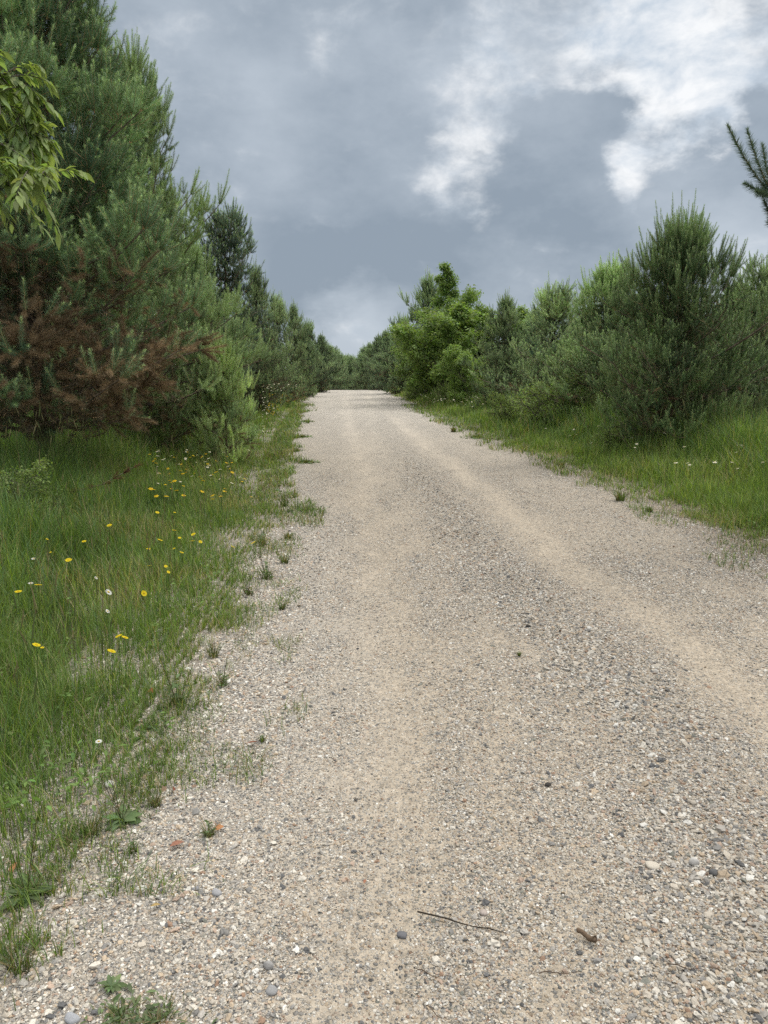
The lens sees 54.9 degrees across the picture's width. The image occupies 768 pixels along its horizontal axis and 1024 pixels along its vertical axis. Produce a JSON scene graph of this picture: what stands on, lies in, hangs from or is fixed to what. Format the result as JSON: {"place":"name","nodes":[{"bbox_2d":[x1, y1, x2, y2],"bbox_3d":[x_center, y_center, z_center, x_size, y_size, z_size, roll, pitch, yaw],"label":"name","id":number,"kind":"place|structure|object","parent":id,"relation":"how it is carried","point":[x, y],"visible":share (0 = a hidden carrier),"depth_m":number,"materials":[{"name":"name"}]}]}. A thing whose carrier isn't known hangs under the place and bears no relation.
{"place":"outdoors","nodes":[
{"label":"outdoors","id":0,"kind":"place"},
{"bbox_2d":[0,371,767,1010],"bbox_3d":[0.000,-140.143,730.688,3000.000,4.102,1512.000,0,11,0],"label":"ground","id":1,"kind":"structure","parent":0,"point":[75,632],"depth_m":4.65,"materials":[{"name":"plant"}]},
{"bbox_2d":[15,590,21,617],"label":"yellow flower","id":2,"kind":"object","parent":1,"relation":"on","point":[17,591],"visible":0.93,"depth_m":4.28,"materials":[{"name":"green plant"}]},
{"bbox_2d":[0,457,70,520],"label":"leafy shrub","id":3,"kind":"object","parent":1,"relation":"on","point":[32,478],"visible":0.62,"depth_m":6.74,"materials":[{"name":"green plant"}]},
{"bbox_2d":[32,643,40,699],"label":"yellow flower","id":4,"kind":"object","parent":1,"relation":"on","point":[36,644],"visible":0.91,"depth_m":3.52,"materials":[{"name":"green plant"}]},
{"bbox_2d":[40,647,43,697],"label":"yellow flower","id":5,"kind":"object","parent":1,"relation":"on","point":[43,668],"visible":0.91,"depth_m":3.50,"materials":[{"name":"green plant"}]},
{"bbox_2d":[0,49,94,248],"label":"cherry sapling","id":6,"kind":"object","parent":1,"relation":"on","point":[31,179],"visible":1,"depth_m":2.29,"materials":[{"name":"green plant"}]},
{"bbox_2d":[0,194,124,419],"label":"pine tree","id":7,"kind":"object","parent":1,"relation":"on","point":[52,322],"visible":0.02,"depth_m":15.18,"materials":[{"name":"green plant"}]},
{"bbox_2d":[65,558,71,588],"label":"yellow flower","id":8,"kind":"object","parent":1,"relation":"on","point":[67,559],"visible":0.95,"depth_m":4.97,"materials":[{"name":"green plant"}]},
{"bbox_2d":[0,461,142,495],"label":"dead pine branch","id":9,"kind":"object","parent":1,"relation":"on","point":[114,477],"visible":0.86,"depth_m":7.28,"materials":[{"name":"wood"}]},
{"bbox_2d":[1,197,176,407],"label":"pine tree","id":10,"kind":"object","parent":1,"relation":"on","point":[113,327],"visible":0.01,"depth_m":17.23,"materials":[{"name":"green plant"}]},
{"bbox_2d":[0,0,226,458],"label":"pine tree","id":11,"kind":"object","parent":1,"relation":"on","point":[77,76],"visible":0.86,"depth_m":7.84,"materials":[{"name":"green plant"}]},
{"bbox_2d":[122,635,127,683],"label":"yellow flower","id":12,"kind":"object","parent":1,"relation":"on","point":[125,650],"visible":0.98,"depth_m":3.64,"materials":[{"name":"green plant"}]},
{"bbox_2d":[141,590,146,630],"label":"yellow flower","id":13,"kind":"object","parent":1,"relation":"on","point":[143,593],"visible":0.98,"depth_m":4.36,"materials":[{"name":"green plant"}]},
{"bbox_2d":[42,27,276,453],"bbox_3d":[-3.762,-4.016,11.430,4.006,6.596,3.939,-5,12,-23],"label":"pine tree","id":14,"kind":"object","parent":1,"relation":"on","point":[170,201],"visible":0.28,"depth_m":11.54,"materials":[{"name":"green plant"}]},
{"bbox_2d":[136,233,270,438],"bbox_3d":[-4.023,-3.299,14.246,3.655,4.369,2.805,-2,11,-11],"label":"pine tree","id":15,"kind":"object","parent":1,"relation":"on","point":[197,262],"visible":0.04,"depth_m":13.97,"materials":[{"name":"green plant"}]},
{"bbox_2d":[176,318,263,466],"bbox_3d":[-2.610,-1.812,11.716,1.351,2.479,1.273,-3,12,-17],"label":"pine tree","id":16,"kind":"object","parent":1,"relation":"on","point":[222,390],"visible":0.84,"depth_m":11.60,"materials":[{"name":"green plant"}]},
{"bbox_2d":[187,196,275,406],"bbox_3d":[-4.668,-5.503,20.369,3.518,6.049,3.066,2,11,9],"label":"pine tree","id":17,"kind":"object","parent":1,"relation":"on","point":[221,221],"visible":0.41,"depth_m":19.84,"materials":[{"name":"green plant"}]},
{"bbox_2d":[230,305,263,381],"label":"pine tree","id":18,"kind":"object","parent":1,"relation":"on","point":[238,315],"visible":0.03,"depth_m":32.70,"materials":[{"name":"green plant"}]},
{"bbox_2d":[235,254,300,412],"bbox_3d":[-3.981,-5.625,23.840,2.586,5.148,2.592,-2,11,-11],"label":"pine tree","id":19,"kind":"object","parent":1,"relation":"on","point":[258,291],"visible":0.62,"depth_m":23.75,"materials":[{"name":"green plant"}]},
{"bbox_2d":[251,289,305,404],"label":"pine tree","id":20,"kind":"object","parent":1,"relation":"on","point":[282,312],"visible":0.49,"depth_m":28.65,"materials":[{"name":"green plant"}]},
{"bbox_2d":[266,301,320,401],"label":"pine tree","id":21,"kind":"object","parent":1,"relation":"on","point":[301,349],"visible":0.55,"depth_m":33.48,"materials":[{"name":"green plant"}]},
{"bbox_2d":[295,318,334,396],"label":"pine tree","id":22,"kind":"object","parent":1,"relation":"on","point":[312,349],"visible":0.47,"depth_m":39.83,"materials":[{"name":"green plant"}]},
{"bbox_2d":[312,332,337,391],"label":"pine tree","id":23,"kind":"object","parent":1,"relation":"on","point":[322,343],"visible":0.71,"depth_m":46.89,"materials":[{"name":"green plant"}]},
{"bbox_2d":[322,345,349,389],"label":"pine tree","id":24,"kind":"object","parent":1,"relation":"on","point":[337,379],"visible":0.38,"depth_m":56.67,"materials":[{"name":"green plant"}]},
{"bbox_2d":[335,352,350,389],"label":"pine tree","id":25,"kind":"object","parent":1,"relation":"on","point":[340,357],"visible":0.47,"depth_m":64.61,"materials":[{"name":"green plant"}]},
{"bbox_2d":[335,348,359,385],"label":"pine tree","id":26,"kind":"object","parent":1,"relation":"on","point":[354,375],"visible":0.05,"depth_m":74.18,"materials":[{"name":"green plant"}]},
{"bbox_2d":[344,354,360,389],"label":"pine tree","id":27,"kind":"object","parent":1,"relation":"on","point":[350,366],"visible":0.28,"depth_m":82.01,"materials":[{"name":"green plant"}]},
{"bbox_2d":[351,352,367,389],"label":"pine tree","id":28,"kind":"object","parent":1,"relation":"on","point":[356,372],"visible":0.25,"depth_m":76.41,"materials":[{"name":"green plant"}]},
{"bbox_2d":[358,345,366,362],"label":"pine tree","id":29,"kind":"object","parent":1,"relation":"on","point":[362,350],"visible":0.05,"depth_m":87.64,"materials":[{"name":"green plant"}]},
{"bbox_2d":[351,342,375,389],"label":"pine tree","id":30,"kind":"object","parent":1,"relation":"on","point":[368,350],"visible":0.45,"depth_m":64.39,"materials":[{"name":"green plant"}]},
{"bbox_2d":[364,331,383,389],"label":"pine tree","id":31,"kind":"object","parent":1,"relation":"on","point":[376,347],"visible":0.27,"depth_m":58.58,"materials":[{"name":"green plant"}]},
{"bbox_2d":[369,329,397,390],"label":"pine tree","id":32,"kind":"object","parent":1,"relation":"on","point":[385,339],"visible":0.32,"depth_m":51.66,"materials":[{"name":"green plant"}]},
{"bbox_2d":[362,312,411,393],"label":"pine tree","id":33,"kind":"object","parent":1,"relation":"on","point":[391,379],"visible":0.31,"depth_m":43.85,"materials":[{"name":"green plant"}]},
{"bbox_2d":[402,386,423,398],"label":"leafy shrub","id":34,"kind":"object","parent":1,"relation":"on","point":[417,391],"visible":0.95,"depth_m":35.48,"materials":[{"name":"green plant"}]},
{"bbox_2d":[385,267,450,392],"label":"pine tree","id":35,"kind":"object","parent":1,"relation":"on","point":[427,292],"visible":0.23,"depth_m":37.40,"materials":[{"name":"green plant"}]},
{"bbox_2d":[388,333,448,399],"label":"leafy tree","id":36,"kind":"object","parent":1,"relation":"on","point":[409,384],"visible":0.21,"depth_m":36.27,"materials":[{"name":"green plant"}]},
{"bbox_2d":[385,301,496,397],"bbox_3d":[2.438,-6.538,30.725,4.998,4.175,4.842,0,11,0],"label":"leafy tree","id":37,"kind":"object","parent":1,"relation":"on","point":[415,348],"visible":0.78,"depth_m":29.99,"materials":[{"name":"green plant"}]},
{"bbox_2d":[429,383,453,401],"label":"leafy shrub","id":38,"kind":"object","parent":1,"relation":"on","point":[442,391],"visible":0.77,"depth_m":29.39,"materials":[{"name":"green plant"}]},
{"bbox_2d":[410,262,498,378],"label":"leafy tree","id":39,"kind":"object","parent":1,"relation":"on","point":[445,282],"visible":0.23,"depth_m":32.52,"materials":[{"name":"green plant"}]},
{"bbox_2d":[433,344,491,403],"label":"leafy tree","id":40,"kind":"object","parent":1,"relation":"on","point":[452,356],"visible":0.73,"depth_m":27.55,"materials":[{"name":"green plant"}]},
{"bbox_2d":[454,318,509,388],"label":"pine tree","id":41,"kind":"object","parent":1,"relation":"on","point":[479,353],"visible":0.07,"depth_m":32.00,"materials":[{"name":"green plant"}]},
{"bbox_2d":[439,304,548,386],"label":"leafy tree","id":42,"kind":"object","parent":1,"relation":"on","point":[523,315],"visible":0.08,"depth_m":33.30,"materials":[{"name":"green plant"}]},
{"bbox_2d":[457,286,538,409],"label":"pine tree","id":43,"kind":"object","parent":1,"relation":"on","point":[503,324],"visible":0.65,"depth_m":24.14,"materials":[{"name":"green plant"}]},
{"bbox_2d":[479,391,526,423],"bbox_3d":[3.241,-2.665,19.274,1.210,1.054,1.510,6,13,29],"label":"leafy shrub","id":44,"kind":"object","parent":1,"relation":"on","point":[507,406],"visible":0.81,"depth_m":19.10,"materials":[{"name":"green plant"}]},
{"bbox_2d":[493,306,567,389],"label":"pine tree","id":45,"kind":"object","parent":1,"relation":"on","point":[528,329],"visible":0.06,"depth_m":28.02,"materials":[{"name":"green plant"}]},
{"bbox_2d":[469,271,603,413],"bbox_3d":[4.787,-4.366,19.760,3.282,4.061,4.162,-10,15,-43],"label":"pine tree","id":46,"kind":"object","parent":1,"relation":"on","point":[554,308],"visible":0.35,"depth_m":19.67,"materials":[{"name":"green plant"}]},
{"bbox_2d":[505,373,586,427],"bbox_3d":[3.923,-2.627,17.744,2.138,1.492,1.712,5,12,22],"label":"leafy shrub","id":47,"kind":"object","parent":1,"relation":"on","point":[540,399],"visible":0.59,"depth_m":17.61,"materials":[{"name":"green plant"}]},
{"bbox_2d":[555,459,567,467],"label":"grass tuft","id":48,"kind":"object","parent":1,"relation":"on","point":[563,464],"visible":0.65,"depth_m":11.83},
{"bbox_2d":[545,389,602,420],"bbox_3d":[4.498,-2.433,17.438,1.371,1.194,1.711,7,13,32],"label":"leafy shrub","id":49,"kind":"object","parent":1,"relation":"on","point":[574,402],"visible":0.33,"depth_m":17.20,"materials":[{"name":"green plant"}]},
{"bbox_2d":[541,299,619,395],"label":"pine tree","id":50,"kind":"object","parent":1,"relation":"on","point":[580,320],"visible":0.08,"depth_m":24.11,"materials":[{"name":"green plant"}]},
{"bbox_2d":[530,249,666,424],"bbox_3d":[5.172,-3.713,16.541,3.391,4.226,4.419,-5,12,-24],"label":"pine tree","id":51,"kind":"object","parent":1,"relation":"on","point":[602,278],"visible":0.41,"depth_m":16.54,"materials":[{"name":"green plant"}]},
{"bbox_2d":[592,424,627,452],"bbox_3d":[4.095,-1.319,13.452,0.679,0.591,0.847,-5,12,-24],"label":"leafy shrub","id":52,"kind":"object","parent":1,"relation":"on","point":[607,436],"visible":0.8,"depth_m":13.40,"materials":[{"name":"green plant"}]},
{"bbox_2d":[620,306,684,394],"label":"pine tree","id":53,"kind":"object","parent":1,"relation":"on","point":[657,349],"depth_m":20.99,"materials":[{"name":"green plant"}]},
{"bbox_2d":[566,188,767,452],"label":"pine tree","id":54,"kind":"object","parent":1,"relation":"on","point":[679,266],"visible":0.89,"depth_m":12.18,"materials":[{"name":"green plant"}]},
{"bbox_2d":[629,248,767,421],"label":"pine tree","id":55,"kind":"object","parent":1,"relation":"on","point":[760,279],"visible":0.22,"depth_m":13.91,"materials":[{"name":"green plant"}]},
{"bbox_2d":[669,272,767,406],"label":"pine tree","id":56,"kind":"object","parent":1,"relation":"on","point":[735,292],"visible":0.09,"depth_m":17.21,"materials":[{"name":"green plant"}]},
{"bbox_2d":[726,123,767,226],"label":"pine tree","id":57,"kind":"object","parent":1,"relation":"on","point":[761,192],"visible":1,"depth_m":6.33,"materials":[{"name":"green plant"}]},
{"bbox_2d":[0,390,767,1023],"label":"gravel road","id":58,"kind":"structure","parent":0,"point":[364,432],"depth_m":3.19,"materials":[{"name":"gravel"}]},
{"bbox_2d":[0,818,57,910],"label":"rosette weed","id":59,"kind":"object","parent":58,"relation":"on","point":[12,892],"visible":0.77,"depth_m":2.26,"materials":[{"name":"green plant"}]},
{"bbox_2d":[0,921,59,981],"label":"grass tuft","id":60,"kind":"object","parent":58,"relation":"on","point":[17,969],"visible":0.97,"depth_m":2.00,"materials":[{"name":"plant"}]},
{"bbox_2d":[64,1012,79,1023],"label":"stone","id":61,"kind":"object","parent":58,"relation":"on","point":[71,1018],"visible":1,"depth_m":1.84,"materials":[{"name":"stone"}]},
{"bbox_2d":[69,801,111,836],"bbox_3d":[-1.025,1.075,2.565,0.155,0.095,0.193,0,11,0],"label":"grass tuft","id":62,"kind":"object","parent":58,"relation":"on","point":[84,827],"visible":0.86,"depth_m":2.57,"materials":[{"name":"plant"}]},
{"bbox_2d":[105,780,113,787],"bbox_3d":[-1.064,1.057,2.871,0.040,0.025,0.032,4,16,-10],"label":"stone","id":63,"kind":"object","parent":58,"relation":"on","point":[107,785],"visible":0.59,"depth_m":2.86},
{"bbox_2d":[108,649,115,708],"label":"yellow flower","id":64,"kind":"object","parent":58,"relation":"on","point":[111,650],"visible":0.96,"depth_m":3.47,"materials":[{"name":"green plant"}]},
{"bbox_2d":[98,974,127,993],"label":"rosette weed","id":65,"kind":"object","parent":58,"relation":"on","point":[111,985],"visible":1,"depth_m":1.94,"materials":[{"name":"green plant"}]},
{"bbox_2d":[80,983,151,1023],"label":"mat weed","id":66,"kind":"object","parent":58,"relation":"on","point":[118,1014],"visible":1,"depth_m":1.86,"materials":[{"name":"green plant"}]},
{"bbox_2d":[115,634,121,691],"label":"yellow flower","id":67,"kind":"object","parent":58,"relation":"on","point":[119,657],"visible":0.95,"depth_m":3.66,"materials":[{"name":"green plant"}]},
{"bbox_2d":[100,772,141,830],"bbox_3d":[-0.931,0.998,2.620,0.148,0.228,0.158,0,11,0],"label":"rosette weed","id":68,"kind":"object","parent":58,"relation":"on","point":[133,815],"visible":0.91,"depth_m":2.64,"materials":[{"name":"green plant"}]},
{"bbox_2d":[122,839,146,853],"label":"weed","id":69,"kind":"object","parent":58,"relation":"on","point":[134,848],"visible":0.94,"depth_m":2.48,"materials":[{"name":"green plant"}]},
{"bbox_2d":[135,885,146,891],"bbox_3d":[-0.756,1.171,2.301,0.036,0.017,0.022,1,15,-27],"label":"stone","id":70,"kind":"object","parent":58,"relation":"on","point":[142,889],"visible":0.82,"depth_m":2.30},
{"bbox_2d":[142,789,166,807],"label":"grass tuft","id":71,"kind":"object","parent":58,"relation":"on","point":[154,802],"visible":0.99,"depth_m":2.74,"materials":[{"name":"plant"}]},
{"bbox_2d":[132,713,181,731],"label":"mat weed","id":72,"kind":"object","parent":58,"relation":"on","point":[148,727],"visible":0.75,"depth_m":3.32,"materials":[{"name":"green plant"}]},
{"bbox_2d":[122,983,217,1023],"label":"mat weed","id":73,"kind":"object","parent":58,"relation":"on","point":[146,1015],"visible":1,"depth_m":1.85,"materials":[{"name":"green plant"}]},
{"bbox_2d":[152,652,197,707],"bbox_3d":[-1.024,0.772,3.534,0.240,0.320,0.245,-9,15,-40],"label":"stalky weed","id":74,"kind":"object","parent":58,"relation":"on","point":[176,694],"visible":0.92,"depth_m":3.53,"materials":[{"name":"green plant"}]},
{"bbox_2d":[169,840,183,846],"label":"dead leaf","id":75,"kind":"object","parent":58,"relation":"on","point":[176,842],"visible":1,"depth_m":2.50,"materials":[{"name":"plant"}]},
{"bbox_2d":[197,815,222,837],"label":"weed","id":76,"kind":"object","parent":58,"relation":"on","point":[207,833],"visible":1,"depth_m":2.56,"materials":[{"name":"green plant"}]},
{"bbox_2d":[200,637,227,658],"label":"grass tuft","id":77,"kind":"object","parent":58,"relation":"on","point":[212,654],"visible":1,"depth_m":4.16,"materials":[{"name":"plant"}]},
{"bbox_2d":[212,888,221,896],"bbox_3d":[-0.516,1.173,2.279,0.035,0.018,0.023,12,21,26],"label":"stone","id":78,"kind":"object","parent":58,"relation":"on","point":[216,892],"visible":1,"depth_m":2.27,"materials":[{"name":"stone"}]},
{"bbox_2d":[215,824,223,829],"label":"dead leaf","id":79,"kind":"object","parent":58,"relation":"on","point":[218,826],"visible":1,"depth_m":2.58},
{"bbox_2d":[207,655,238,686],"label":"stalky weed","id":80,"kind":"object","parent":58,"relation":"on","point":[221,683],"visible":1,"depth_m":3.77,"materials":[{"name":"green plant"}]},
{"bbox_2d":[236,576,261,595],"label":"stalky weed","id":81,"kind":"object","parent":58,"relation":"on","point":[248,591],"visible":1,"depth_m":5.25,"materials":[{"name":"green plant"}]},
{"bbox_2d":[252,525,268,545],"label":"stalky weed","id":82,"kind":"object","parent":58,"relation":"on","point":[262,540],"visible":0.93,"depth_m":6.71,"materials":[{"name":"green plant"}]},
{"bbox_2d":[257,734,266,741],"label":"weed","id":83,"kind":"object","parent":58,"relation":"on","point":[261,739],"visible":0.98,"depth_m":3.21,"materials":[{"name":"green plant"}]},
{"bbox_2d":[253,544,273,579],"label":"stalky weed","id":84,"kind":"object","parent":58,"relation":"on","point":[267,573],"visible":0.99,"depth_m":5.66,"materials":[{"name":"green plant"}]},
{"bbox_2d":[263,961,273,969],"bbox_3d":[-0.312,1.227,2.002,0.024,0.027,0.025,-7,13,-32],"label":"stone","id":85,"kind":"object","parent":58,"relation":"on","point":[268,965],"visible":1,"depth_m":1.99,"materials":[{"name":"stone"}]},
{"bbox_2d":[266,985,277,995],"bbox_3d":[-0.292,1.246,1.925,0.031,0.016,0.029,10,19,18],"label":"stone","id":86,"kind":"object","parent":58,"relation":"on","point":[271,990],"visible":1,"depth_m":1.92,"materials":[{"name":"stone"}]},
{"bbox_2d":[275,600,288,609],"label":"weed","id":87,"kind":"object","parent":58,"relation":"on","point":[284,605],"visible":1,"depth_m":4.96,"materials":[{"name":"green plant"}]},
{"bbox_2d":[272,477,294,506],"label":"stalky weed","id":88,"kind":"object","parent":58,"relation":"on","point":[284,498],"visible":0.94,"depth_m":8.62,"materials":[{"name":"green plant"}]},
{"bbox_2d":[277,551,295,563],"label":"grass tuft","id":89,"kind":"object","parent":58,"relation":"on","point":[284,558],"visible":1,"depth_m":6.09,"materials":[{"name":"plant"}]},
{"bbox_2d":[278,530,296,539],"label":"grass tuft","id":90,"kind":"object","parent":58,"relation":"on","point":[288,535],"visible":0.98,"depth_m":6.96,"materials":[{"name":"plant"}]},
{"bbox_2d":[293,459,317,463],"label":"mat weed","id":91,"kind":"object","parent":58,"relation":"on","point":[305,461],"visible":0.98,"depth_m":12.51,"materials":[{"name":"green plant"}]},
{"bbox_2d":[0,370,767,776],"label":"grass seed heads","id":92,"kind":"object","parent":58,"relation":"on","point":[60,416],"depth_m":6.93,"materials":[{"name":"plant"}]},
{"bbox_2d":[0,435,767,841],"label":"broad leaved herbs","id":93,"kind":"object","parent":58,"relation":"on","point":[24,783],"visible":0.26,"depth_m":2.87,"materials":[{"name":"green plant"}]},
{"bbox_2d":[397,931,406,938],"bbox_3d":[0.051,1.216,2.126,0.030,0.014,0.023,8,18,11],"label":"stone","id":94,"kind":"object","parent":58,"relation":"on","point":[401,934],"visible":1,"depth_m":2.12,"materials":[{"name":"stone"}]},
{"bbox_2d":[417,911,505,932],"bbox_3d":[0.225,1.192,2.159,0.263,0.016,0.019,4,12,18],"label":"twig","id":95,"kind":"object","parent":58,"relation":"on","point":[457,921],"visible":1,"depth_m":2.16,"materials":[{"name":"wood"}]},
{"bbox_2d":[460,433,488,438],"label":"mat weed","id":96,"kind":"object","parent":58,"relation":"on","point":[475,437],"visible":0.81,"depth_m":16.97,"materials":[{"name":"green plant"}]},
{"bbox_2d":[480,909,486,915],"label":"stone","id":97,"kind":"object","parent":58,"relation":"on","point":[483,912],"visible":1,"depth_m":2.20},
{"bbox_2d":[539,970,579,973],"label":"twig","id":98,"kind":"object","parent":58,"relation":"on","point":[557,972],"visible":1,"depth_m":1.97,"materials":[{"name":"wood"}]},
{"bbox_2d":[576,928,596,942],"bbox_3d":[0.571,1.197,2.089,0.062,0.022,0.020,9,14,38],"label":"bark piece","id":99,"kind":"object","parent":58,"relation":"on","point":[583,933],"visible":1,"depth_m":2.08,"materials":[{"name":"brown plant"}]},
{"bbox_2d":[611,487,628,500],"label":"grass tuft","id":100,"kind":"object","parent":58,"relation":"on","point":[620,497],"visible":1,"depth_m":8.96,"materials":[{"name":"plant"}]},
{"bbox_2d":[644,505,657,511],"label":"grass tuft","id":101,"kind":"object","parent":58,"relation":"on","point":[650,509],"visible":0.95,"depth_m":8.31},
{"bbox_2d":[645,861,659,869],"bbox_3d":[0.870,1.144,2.393,0.048,0.015,0.034,6,17,3],"label":"stone","id":102,"kind":"object","parent":58,"relation":"on","point":[651,865],"visible":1,"depth_m":2.39,"materials":[{"name":"stone"}]},
{"bbox_2d":[667,963,697,969],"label":"twig","id":103,"kind":"object","parent":58,"relation":"on","point":[681,966],"visible":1,"depth_m":1.98,"materials":[{"name":"wood"}]},
{"bbox_2d":[689,857,699,865],"bbox_3d":[1.004,1.134,2.398,0.029,0.032,0.028,-7,13,-30],"label":"stone","id":104,"kind":"object","parent":58,"relation":"on","point":[693,861],"visible":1,"depth_m":2.39,"materials":[{"name":"stone"}]},
{"bbox_2d":[709,868,717,875],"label":"stone","id":105,"kind":"object","parent":58,"relation":"on","point":[713,871],"visible":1,"depth_m":2.34,"materials":[{"name":"stone"}]},
{"bbox_2d":[45,0,767,369],"label":"sky","id":106,"kind":"structure","parent":0,"point":[365,146],"materials":[{"name":"grey"}]}
]}

